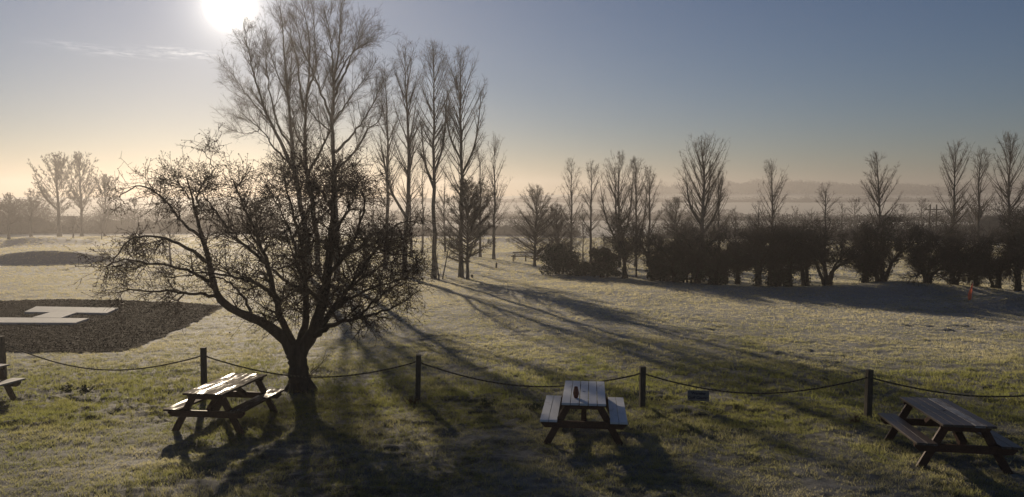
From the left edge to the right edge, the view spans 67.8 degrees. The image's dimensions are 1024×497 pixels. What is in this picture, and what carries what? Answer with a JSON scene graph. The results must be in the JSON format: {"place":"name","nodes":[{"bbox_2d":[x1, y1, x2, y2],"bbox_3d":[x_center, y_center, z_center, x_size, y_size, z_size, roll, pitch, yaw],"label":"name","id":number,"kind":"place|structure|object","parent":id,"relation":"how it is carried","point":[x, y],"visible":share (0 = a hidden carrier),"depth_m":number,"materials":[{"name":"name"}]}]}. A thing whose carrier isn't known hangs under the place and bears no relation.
{"place":"outdoors","nodes":[
{"label":"outdoors","id":0,"kind":"place"},
{"bbox_2d":[0,192,1023,496],"bbox_3d":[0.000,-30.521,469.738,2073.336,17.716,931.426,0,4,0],"label":"ground","id":1,"kind":"structure","parent":0,"point":[820,486],"depth_m":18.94,"materials":[{"name":"green plant"}]},
{"bbox_2d":[0,336,7,378],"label":"fence post","id":2,"kind":"object","parent":1,"relation":"on","point":[2,352],"visible":0.47,"depth_m":18.74,"materials":[{"name":"brown wood"}]},
{"bbox_2d":[3,343,199,370],"bbox_3d":[-9.646,2.539,17.723,6.095,0.586,0.031,2,4,20],"label":"fence rope","id":3,"kind":"object","parent":2,"relation":"attached to","point":[101,369],"visible":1,"depth_m":17.65,"materials":[{"name":"brown fabric"}]},
{"bbox_2d":[0,364,25,400],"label":"picnic table","id":4,"kind":"object","parent":1,"relation":"on","point":[8,384],"visible":0.94,"depth_m":16.45,"materials":[{"name":"brown wood"}]},
{"bbox_2d":[0,192,30,239],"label":"round tree","id":5,"kind":"object","parent":1,"relation":"on","point":[9,207],"visible":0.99,"depth_m":137.85,"materials":[{"name":"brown plant"}]},
{"bbox_2d":[10,189,53,236],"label":"round tree","id":6,"kind":"object","parent":1,"relation":"on","point":[31,205],"visible":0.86,"depth_m":149.83,"materials":[{"name":"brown plant"}]},
{"bbox_2d":[26,151,85,236],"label":"poplar tree","id":7,"kind":"object","parent":1,"relation":"on","point":[58,204],"visible":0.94,"depth_m":149.08,"materials":[{"name":"brown plant"}]},
{"bbox_2d":[63,216,80,237],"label":"tree","id":8,"kind":"object","parent":1,"relation":"on","point":[73,222],"visible":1,"depth_m":135.12,"materials":[{"name":"brown plant"}]},
{"bbox_2d":[52,151,101,236],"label":"poplar tree","id":9,"kind":"object","parent":1,"relation":"on","point":[79,202],"visible":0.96,"depth_m":149.28,"materials":[{"name":"brown plant"}]},
{"bbox_2d":[76,383,95,391],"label":"weed clump","id":10,"kind":"object","parent":1,"relation":"on","point":[82,387],"visible":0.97,"depth_m":17.29,"materials":[{"name":"green plant"}]},
{"bbox_2d":[93,213,110,238],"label":"tree","id":11,"kind":"object","parent":1,"relation":"on","point":[101,221],"visible":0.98,"depth_m":118.09,"materials":[{"name":"brown plant"}]},
{"bbox_2d":[81,173,127,236],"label":"round tree","id":12,"kind":"object","parent":1,"relation":"on","point":[104,177],"visible":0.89,"depth_m":145.40,"materials":[{"name":"brown plant"}]},
{"bbox_2d":[0,299,221,352],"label":"bark bed","id":13,"kind":"object","parent":1,"relation":"on","point":[140,328],"visible":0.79,"depth_m":27.48,"materials":[{"name":"brown wood"}]},
{"bbox_2d":[0,306,117,324],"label":"landing letter","id":14,"kind":"object","parent":13,"relation":"on","point":[53,315],"visible":1,"depth_m":30.50,"materials":[{"name":"white paint"}]},
{"bbox_2d":[115,197,144,234],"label":"round tree","id":15,"kind":"object","parent":1,"relation":"on","point":[132,217],"visible":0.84,"depth_m":149.74,"materials":[{"name":"brown plant"}]},
{"bbox_2d":[0,194,291,233],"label":"hedgerow","id":16,"kind":"object","parent":1,"relation":"on","point":[49,225],"visible":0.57,"depth_m":171.56,"materials":[{"name":"plant"}]},
{"bbox_2d":[156,218,177,263],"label":"tree","id":17,"kind":"object","parent":1,"relation":"on","point":[170,236],"visible":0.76,"depth_m":62.03,"materials":[{"name":"brown plant"}]},
{"bbox_2d":[148,192,186,233],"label":"round tree","id":18,"kind":"object","parent":1,"relation":"on","point":[166,213],"visible":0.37,"depth_m":161.98,"materials":[{"name":"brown plant"}]},
{"bbox_2d":[200,347,206,384],"bbox_3d":[-6.744,2.835,16.694,0.110,1.354,0.110,0,3,-5],"label":"fence post","id":19,"kind":"object","parent":1,"relation":"on","point":[203,359],"visible":0.56,"depth_m":16.63,"materials":[{"name":"brown wood"}]},
{"bbox_2d":[206,356,414,377],"bbox_3d":[-4.396,2.572,16.588,4.625,0.485,0.031,0,4,2],"label":"fence rope","id":20,"kind":"object","parent":19,"relation":"attached to","point":[309,376],"visible":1,"depth_m":16.59,"materials":[{"name":"brown fabric"}]},
{"bbox_2d":[192,202,220,233],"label":"round tree","id":21,"kind":"object","parent":1,"relation":"on","point":[207,216],"visible":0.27,"depth_m":160.17,"materials":[{"name":"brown plant"}]},
{"bbox_2d":[163,373,284,433],"bbox_3d":[-5.458,2.983,14.622,1.484,0.812,1.915,0,2,6],"label":"picnic table","id":22,"kind":"object","parent":1,"relation":"on","point":[216,392],"visible":0.96,"depth_m":14.03,"materials":[{"name":"brown wood"}]},
{"bbox_2d":[66,122,446,393],"bbox_3d":[-5.677,0.339,17.066,8.646,6.210,5.765,0,4,0],"label":"hawthorn tree","id":23,"kind":"object","parent":1,"relation":"on","point":[296,351],"visible":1,"depth_m":16.30,"materials":[{"name":"brown plant"}]},
{"bbox_2d":[205,0,317,274],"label":"poplar tree","id":24,"kind":"object","parent":1,"relation":"on","point":[291,129],"visible":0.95,"depth_m":49.45,"materials":[{"name":"brown plant"}]},
{"bbox_2d":[267,0,364,274],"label":"poplar tree","id":25,"kind":"object","parent":1,"relation":"on","point":[312,6],"visible":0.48,"depth_m":51.00,"materials":[{"name":"brown plant"}]},
{"bbox_2d":[271,0,408,278],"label":"poplar tree","id":26,"kind":"object","parent":1,"relation":"on","point":[334,68],"visible":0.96,"depth_m":48.24,"materials":[{"name":"brown plant"}]},
{"bbox_2d":[353,187,384,234],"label":"poplar tree","id":27,"kind":"object","parent":1,"relation":"on","point":[371,212],"visible":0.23,"depth_m":81.98,"materials":[{"name":"brown plant"}]},
{"bbox_2d":[371,163,398,236],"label":"poplar tree","id":28,"kind":"object","parent":1,"relation":"on","point":[390,204],"visible":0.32,"depth_m":69.63,"materials":[{"name":"brown plant"}]},
{"bbox_2d":[365,65,406,268],"bbox_3d":[-9.439,-6.064,57.530,3.405,15.847,4.167,-2,5,-25],"label":"poplar tree","id":29,"kind":"object","parent":1,"relation":"on","point":[387,159],"visible":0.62,"depth_m":57.44,"materials":[{"name":"brown plant"}]},
{"bbox_2d":[372,34,436,277],"bbox_3d":[-6.954,-5.993,50.567,4.349,16.351,4.180,4,6,41],"label":"poplar tree","id":30,"kind":"object","parent":1,"relation":"on","point":[408,166],"visible":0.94,"depth_m":50.39,"materials":[{"name":"brown plant"}]},
{"bbox_2d":[395,133,424,257],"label":"poplar tree","id":31,"kind":"object","parent":1,"relation":"on","point":[413,191],"visible":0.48,"depth_m":73.89,"materials":[{"name":"brown plant"}]},
{"bbox_2d":[415,354,420,401],"bbox_3d":[-2.035,2.906,16.527,0.110,1.223,0.110,1,5,-6],"label":"fence post","id":32,"kind":"object","parent":1,"relation":"on","point":[418,377],"visible":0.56,"depth_m":16.46,"materials":[{"name":"brown wood"}]},
{"bbox_2d":[413,157,431,252],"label":"poplar tree","id":33,"kind":"object","parent":1,"relation":"on","point":[423,228],"visible":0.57,"depth_m":84.05,"materials":[{"name":"brown plant"}]},
{"bbox_2d":[425,225,442,279],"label":"sapling","id":34,"kind":"object","parent":1,"relation":"on","point":[435,256],"visible":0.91,"depth_m":49.19,"materials":[{"name":"brown plant"}]},
{"bbox_2d":[407,40,464,278],"bbox_3d":[-5.017,-5.786,49.650,3.787,16.050,3.810,-2,5,-29],"label":"poplar tree","id":35,"kind":"object","parent":1,"relation":"on","point":[441,139],"visible":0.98,"depth_m":49.44,"materials":[{"name":"brown plant"}]},
{"bbox_2d":[429,174,452,251],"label":"poplar tree","id":36,"kind":"object","parent":1,"relation":"on","point":[443,214],"visible":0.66,"depth_m":85.74,"materials":[{"name":"brown plant"}]},
{"bbox_2d":[438,225,460,279],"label":"sapling","id":37,"kind":"object","parent":1,"relation":"on","point":[446,256],"visible":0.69,"depth_m":49.57,"materials":[{"name":"brown plant"}]},
{"bbox_2d":[429,41,490,277],"bbox_3d":[-3.587,-5.747,50.455,4.430,15.871,4.719,0,4,0],"label":"poplar tree","id":38,"kind":"object","parent":1,"relation":"on","point":[461,175],"visible":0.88,"depth_m":50.33,"materials":[{"name":"brown plant"}]},
{"bbox_2d":[430,174,500,279],"bbox_3d":[-3.006,-1.388,49.567,4.686,7.235,4.654,0,4,0],"label":"bushy tree","id":39,"kind":"object","parent":1,"relation":"on","point":[467,203],"visible":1,"depth_m":49.10,"materials":[{"name":"brown plant"}]},
{"bbox_2d":[345,215,593,236],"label":"hedgerow","id":40,"kind":"object","parent":1,"relation":"on","point":[500,230],"visible":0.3,"depth_m":163.42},
{"bbox_2d":[472,148,493,256],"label":"poplar tree","id":41,"kind":"object","parent":1,"relation":"on","point":[479,174],"visible":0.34,"depth_m":75.84,"materials":[{"name":"brown plant"}]},
{"bbox_2d":[483,134,513,259],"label":"poplar tree","id":42,"kind":"object","parent":1,"relation":"on","point":[494,165],"visible":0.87,"depth_m":71.73,"materials":[{"name":"brown plant"}]},
{"bbox_2d":[525,401,543,410],"bbox_3d":[0.495,3.221,15.610,0.448,0.255,0.375,0,4,0],"label":"weed clump","id":43,"kind":"object","parent":1,"relation":"on","point":[532,406],"visible":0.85,"depth_m":15.59,"materials":[{"name":"green plant"}]},
{"bbox_2d":[504,185,568,265],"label":"tree","id":44,"kind":"object","parent":1,"relation":"on","point":[535,235],"visible":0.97,"depth_m":61.75,"materials":[{"name":"brown plant"}]},
{"bbox_2d":[534,202,581,257],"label":"tree","id":45,"kind":"object","parent":1,"relation":"on","point":[558,225],"visible":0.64,"depth_m":63.92,"materials":[{"name":"brown plant"}]},
{"bbox_2d":[535,231,582,275],"bbox_3d":[3.378,0.353,53.446,3.568,3.280,2.584,1,4,18],"label":"ivy bush","id":46,"kind":"object","parent":1,"relation":"on","point":[552,252],"visible":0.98,"depth_m":53.13,"materials":[{"name":"green plant"}]},
{"bbox_2d":[558,157,585,251],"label":"poplar tree","id":47,"kind":"object","parent":1,"relation":"on","point":[570,203],"visible":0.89,"depth_m":67.83,"materials":[{"name":"brown plant"}]},
{"bbox_2d":[563,255,594,275],"bbox_3d":[4.685,1.165,52.500,2.716,1.780,1.466,0,4,0],"label":"ivy bush","id":48,"kind":"object","parent":1,"relation":"on","point":[577,267],"visible":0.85,"depth_m":52.29,"materials":[{"name":"green plant"}]},
{"bbox_2d":[569,209,590,275],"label":"sapling","id":49,"kind":"object","parent":1,"relation":"on","point":[583,254],"visible":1,"depth_m":52.08,"materials":[{"name":"brown plant"}]},
{"bbox_2d":[540,381,627,445],"bbox_3d":[1.312,3.004,13.874,1.484,0.812,1.911,0,2,6],"label":"picnic table","id":50,"kind":"object","parent":1,"relation":"on","point":[554,416],"visible":1,"depth_m":13.17,"materials":[{"name":"brown wood"}]},
{"bbox_2d":[575,159,607,263],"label":"poplar tree","id":51,"kind":"object","parent":1,"relation":"on","point":[591,211],"visible":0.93,"depth_m":65.79,"materials":[{"name":"brown plant"}]},
{"bbox_2d":[588,234,621,277],"bbox_3d":[6.366,0.555,51.041,3.058,3.153,2.187,0,4,0],"label":"ivy bush","id":52,"kind":"object","parent":1,"relation":"on","point":[602,265],"visible":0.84,"depth_m":50.77,"materials":[{"name":"green plant"}]},
{"bbox_2d":[596,150,645,267],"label":"poplar tree","id":53,"kind":"object","parent":1,"relation":"on","point":[618,197],"visible":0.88,"depth_m":59.77,"materials":[{"name":"brown plant"}]},
{"bbox_2d":[591,207,654,278],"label":"hedge tree","id":54,"kind":"object","parent":1,"relation":"on","point":[621,246],"visible":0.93,"depth_m":49.79,"materials":[{"name":"brown plant"}]},
{"bbox_2d":[622,157,654,266],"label":"poplar tree","id":55,"kind":"object","parent":1,"relation":"on","point":[640,194],"visible":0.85,"depth_m":60.74,"materials":[{"name":"brown plant"}]},
{"bbox_2d":[639,366,645,407],"bbox_3d":[2.677,2.979,15.670,0.110,1.123,0.110,0,3,-7],"label":"fence post","id":56,"kind":"object","parent":1,"relation":"on","point":[642,383],"visible":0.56,"depth_m":15.61,"materials":[{"name":"brown wood"}]},
{"bbox_2d":[421,362,639,386],"bbox_3d":[0.314,2.696,16.082,4.723,0.451,0.031,1,4,10],"label":"fence rope","id":57,"kind":"object","parent":56,"relation":"attached to","point":[518,385],"visible":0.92,"depth_m":16.16,"materials":[{"name":"brown fabric"}]},
{"bbox_2d":[638,165,663,249],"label":"poplar tree","id":58,"kind":"object","parent":1,"relation":"on","point":[649,181],"visible":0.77,"depth_m":61.83,"materials":[{"name":"brown plant"}]},
{"bbox_2d":[631,221,672,280],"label":"hedge tree","id":59,"kind":"object","parent":1,"relation":"on","point":[647,254],"visible":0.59,"depth_m":47.72,"materials":[{"name":"brown plant"}]},
{"bbox_2d":[638,255,671,280],"bbox_3d":[9.365,1.162,48.008,3.114,2.146,1.769,0,4,0],"label":"ivy bush","id":60,"kind":"object","parent":1,"relation":"on","point":[664,274],"visible":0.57,"depth_m":47.79,"materials":[{"name":"green plant"}]},
{"bbox_2d":[317,195,1023,202],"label":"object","id":61,"kind":"object","parent":1,"relation":"on","point":[805,199],"visible":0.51,"depth_m":629.17,"materials":[{"name":"grey"}]},
{"bbox_2d":[641,219,705,282],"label":"hedge tree","id":62,"kind":"object","parent":1,"relation":"on","point":[666,251],"visible":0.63,"depth_m":46.81,"materials":[{"name":"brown plant"}]},
{"bbox_2d":[657,195,699,242],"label":"tree","id":63,"kind":"object","parent":1,"relation":"on","point":[671,217],"visible":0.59,"depth_m":59.94,"materials":[{"name":"brown plant"}]},
{"bbox_2d":[668,246,706,282],"bbox_3d":[10.817,0.976,46.874,3.116,2.608,2.027,0,4,0],"label":"ivy bush","id":64,"kind":"object","parent":1,"relation":"on","point":[678,276],"visible":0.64,"depth_m":46.55,"materials":[{"name":"green plant"}]},
{"bbox_2d":[354,208,1021,221],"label":"hedgerow","id":65,"kind":"object","parent":1,"relation":"on","point":[512,214],"visible":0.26,"depth_m":329.34,"materials":[{"name":"green plant"}]},
{"bbox_2d":[664,217,732,283],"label":"hedge tree","id":66,"kind":"object","parent":1,"relation":"on","point":[688,247],"visible":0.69,"depth_m":45.80,"materials":[{"name":"brown plant"}]},
{"bbox_2d":[674,131,730,243],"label":"poplar tree","id":67,"kind":"object","parent":1,"relation":"on","point":[703,213],"visible":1,"depth_m":57.67,"materials":[{"name":"brown plant"}]},
{"bbox_2d":[696,254,733,284],"bbox_3d":[12.091,1.253,45.526,2.532,2.123,1.785,-2,5,-28],"label":"ivy bush","id":68,"kind":"object","parent":1,"relation":"on","point":[702,271],"visible":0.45,"depth_m":45.31,"materials":[{"name":"green plant"}]},
{"bbox_2d":[695,224,741,284],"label":"hedge tree","id":69,"kind":"object","parent":1,"relation":"on","point":[720,262],"visible":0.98,"depth_m":44.44,"materials":[{"name":"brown plant"}]},
{"bbox_2d":[705,167,733,246],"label":"poplar tree","id":70,"kind":"object","parent":1,"relation":"on","point":[719,213],"visible":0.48,"depth_m":61.87,"materials":[{"name":"brown plant"}]},
{"bbox_2d":[716,219,753,283],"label":"hedge tree","id":71,"kind":"object","parent":1,"relation":"on","point":[737,270],"visible":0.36,"depth_m":45.23,"materials":[{"name":"brown plant"}]},
{"bbox_2d":[731,208,741,277],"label":"sapling","id":72,"kind":"object","parent":1,"relation":"on","point":[735,218],"visible":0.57,"depth_m":49.96,"materials":[{"name":"brown plant"}]},
{"bbox_2d":[744,199,768,243],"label":"poplar tree","id":73,"kind":"object","parent":1,"relation":"on","point":[757,220],"visible":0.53,"depth_m":52.12,"materials":[{"name":"brown plant"}]},
{"bbox_2d":[728,218,799,286],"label":"hedge tree","id":74,"kind":"object","parent":1,"relation":"on","point":[756,260],"visible":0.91,"depth_m":42.79,"materials":[{"name":"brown plant"}]},
{"bbox_2d":[748,211,795,285],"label":"hedge tree","id":75,"kind":"object","parent":1,"relation":"on","point":[756,227],"visible":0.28,"depth_m":43.04,"materials":[{"name":"brown plant"}]},
{"bbox_2d":[755,160,789,251],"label":"poplar tree","id":76,"kind":"object","parent":1,"relation":"on","point":[772,195],"visible":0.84,"depth_m":63.92,"materials":[{"name":"brown plant"}]},
{"bbox_2d":[761,261,802,286],"bbox_3d":[15.025,1.445,42.820,2.593,1.760,1.358,0,4,0],"label":"ivy bush","id":77,"kind":"object","parent":1,"relation":"on","point":[775,280],"visible":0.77,"depth_m":42.68,"materials":[{"name":"green plant"}]},
{"bbox_2d":[752,205,822,286],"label":"hedge tree","id":78,"kind":"object","parent":1,"relation":"on","point":[791,262],"visible":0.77,"depth_m":41.96,"materials":[{"name":"brown plant"}]},
{"bbox_2d":[784,206,806,231],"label":"misty tree","id":79,"kind":"object","parent":1,"relation":"on","point":[797,212],"visible":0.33,"depth_m":121.59,"materials":[{"name":"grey plant"}]},
{"bbox_2d":[582,178,1023,196],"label":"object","id":80,"kind":"object","parent":1,"relation":"on","point":[796,186],"visible":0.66,"depth_m":779.10,"materials":[{"name":"grey"}]},
{"bbox_2d":[784,218,828,285],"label":"hedge tree","id":81,"kind":"object","parent":1,"relation":"on","point":[805,278],"visible":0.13,"depth_m":42.85,"materials":[{"name":"brown plant"}]},
{"bbox_2d":[813,182,843,274],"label":"poplar tree","id":82,"kind":"object","parent":1,"relation":"on","point":[825,212],"visible":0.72,"depth_m":51.91,"materials":[{"name":"brown plant"}]},
{"bbox_2d":[777,208,884,285],"bbox_3d":[17.340,0.030,41.888,5.748,4.632,4.024,1,4,13],"label":"hedge tree","id":83,"kind":"object","parent":1,"relation":"on","point":[853,255],"visible":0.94,"depth_m":41.43,"materials":[{"name":"brown plant"}]},
{"bbox_2d":[642,201,1023,241],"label":"hedgerow","id":84,"kind":"object","parent":1,"relation":"on","point":[994,220],"visible":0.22,"depth_m":127.99,"materials":[{"name":"green plant"}]},
{"bbox_2d":[833,204,851,261],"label":"poplar tree","id":85,"kind":"object","parent":1,"relation":"on","point":[844,210],"visible":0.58,"depth_m":66.05,"materials":[{"name":"brown plant"}]},
{"bbox_2d":[839,197,868,230],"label":"misty tree","id":86,"kind":"object","parent":1,"relation":"on","point":[854,222],"visible":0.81,"depth_m":119.74,"materials":[{"name":"grey plant"}]},
{"bbox_2d":[846,215,890,282],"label":"hedge tree","id":87,"kind":"object","parent":1,"relation":"on","point":[867,276],"visible":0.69,"depth_m":41.34,"materials":[{"name":"brown plant"}]},
{"bbox_2d":[864,369,873,416],"bbox_3d":[7.016,2.968,15.009,0.110,1.182,0.110,0,3,-8],"label":"fence post","id":88,"kind":"object","parent":1,"relation":"on","point":[868,394],"visible":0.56,"depth_m":14.96,"materials":[{"name":"brown wood"}]},
{"bbox_2d":[646,373,866,393],"bbox_3d":[4.843,2.709,15.315,4.311,0.435,0.031,1,4,9],"label":"fence rope","id":89,"kind":"object","parent":88,"relation":"attached to","point":[756,393],"visible":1,"depth_m":15.31,"materials":[{"name":"brown fabric"}]},
{"bbox_2d":[687,390,708,400],"bbox_3d":[3.787,2.959,15.493,0.430,0.275,0.017,1,4,9],"label":"warning sign","id":90,"kind":"object","parent":89,"relation":"hanging from","point":[696,395],"visible":1,"depth_m":15.49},
{"bbox_2d":[873,377,1023,396],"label":"fence rope","id":91,"kind":"object","parent":88,"relation":"attached to","point":[945,392],"visible":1,"depth_m":14.79,"materials":[{"name":"brown fabric"}]},
{"bbox_2d":[860,151,902,245],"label":"poplar tree","id":92,"kind":"object","parent":1,"relation":"on","point":[878,190],"visible":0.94,"depth_m":53.67,"materials":[{"name":"brown plant"}]},
{"bbox_2d":[838,209,938,281],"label":"hedge tree","id":93,"kind":"object","parent":1,"relation":"on","point":[892,258],"visible":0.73,"depth_m":40.93,"materials":[{"name":"brown plant"}]},
{"bbox_2d":[893,204,918,239],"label":"misty tree","id":94,"kind":"object","parent":1,"relation":"on","point":[903,207],"visible":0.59,"depth_m":116.00,"materials":[{"name":"grey plant"}]},
{"bbox_2d":[904,196,944,235],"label":"misty tree","id":95,"kind":"object","parent":1,"relation":"on","point":[921,210],"visible":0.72,"depth_m":117.89,"materials":[{"name":"grey plant"}]},
{"bbox_2d":[925,204,942,239],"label":"utility pole","id":96,"kind":"object","parent":1,"relation":"on","point":[930,209],"visible":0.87,"depth_m":109.86,"materials":[{"name":"brown wood"}]},
{"bbox_2d":[883,214,986,285],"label":"hedge tree","id":97,"kind":"object","parent":1,"relation":"on","point":[923,264],"visible":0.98,"depth_m":39.39,"materials":[{"name":"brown plant"}]},
{"bbox_2d":[877,397,1022,474],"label":"picnic table","id":98,"kind":"object","parent":1,"relation":"on","point":[945,416],"visible":1,"depth_m":11.78,"materials":[{"name":"brown wood"}]},
{"bbox_2d":[935,136,978,242],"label":"poplar tree","id":99,"kind":"object","parent":1,"relation":"on","point":[954,209],"visible":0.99,"depth_m":53.69,"materials":[{"name":"brown plant"}]},
{"bbox_2d":[907,206,1014,286],"bbox_3d":[23.609,0.074,40.282,5.662,4.716,4.380,-2,5,-29],"label":"hedge tree","id":100,"kind":"object","parent":1,"relation":"on","point":[978,250],"visible":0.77,"depth_m":39.42,"materials":[{"name":"brown plant"}]},
{"bbox_2d":[955,207,984,241],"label":"misty tree","id":101,"kind":"object","parent":1,"relation":"on","point":[968,218],"visible":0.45,"depth_m":108.13,"materials":[{"name":"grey plant"}]},
{"bbox_2d":[957,146,996,241],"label":"poplar tree","id":102,"kind":"object","parent":1,"relation":"on","point":[978,214],"visible":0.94,"depth_m":57.69,"materials":[{"name":"brown plant"}]},
{"bbox_2d":[960,236,998,286],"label":"hedge tree","id":103,"kind":"object","parent":1,"relation":"on","point":[976,281],"visible":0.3,"depth_m":40.16,"materials":[{"name":"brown plant"}]},
{"bbox_2d":[966,231,1023,288],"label":"hedge tree","id":104,"kind":"object","parent":1,"relation":"on","point":[1002,265],"visible":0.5,"depth_m":40.02,"materials":[{"name":"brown plant"}]},
{"bbox_2d":[983,132,1023,270],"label":"poplar tree","id":105,"kind":"object","parent":1,"relation":"on","point":[1010,153],"visible":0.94,"depth_m":51.62,"materials":[{"name":"brown plant"}]},
{"bbox_2d":[989,180,1023,290],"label":"hedge tree","id":106,"kind":"object","parent":1,"relation":"on","point":[1015,233],"visible":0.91,"depth_m":39.41,"materials":[{"name":"brown plant"}]},
{"bbox_2d":[0,0,1023,198],"label":"sky","id":107,"kind":"structure","parent":0,"point":[817,88],"materials":[{"name":"blue"}]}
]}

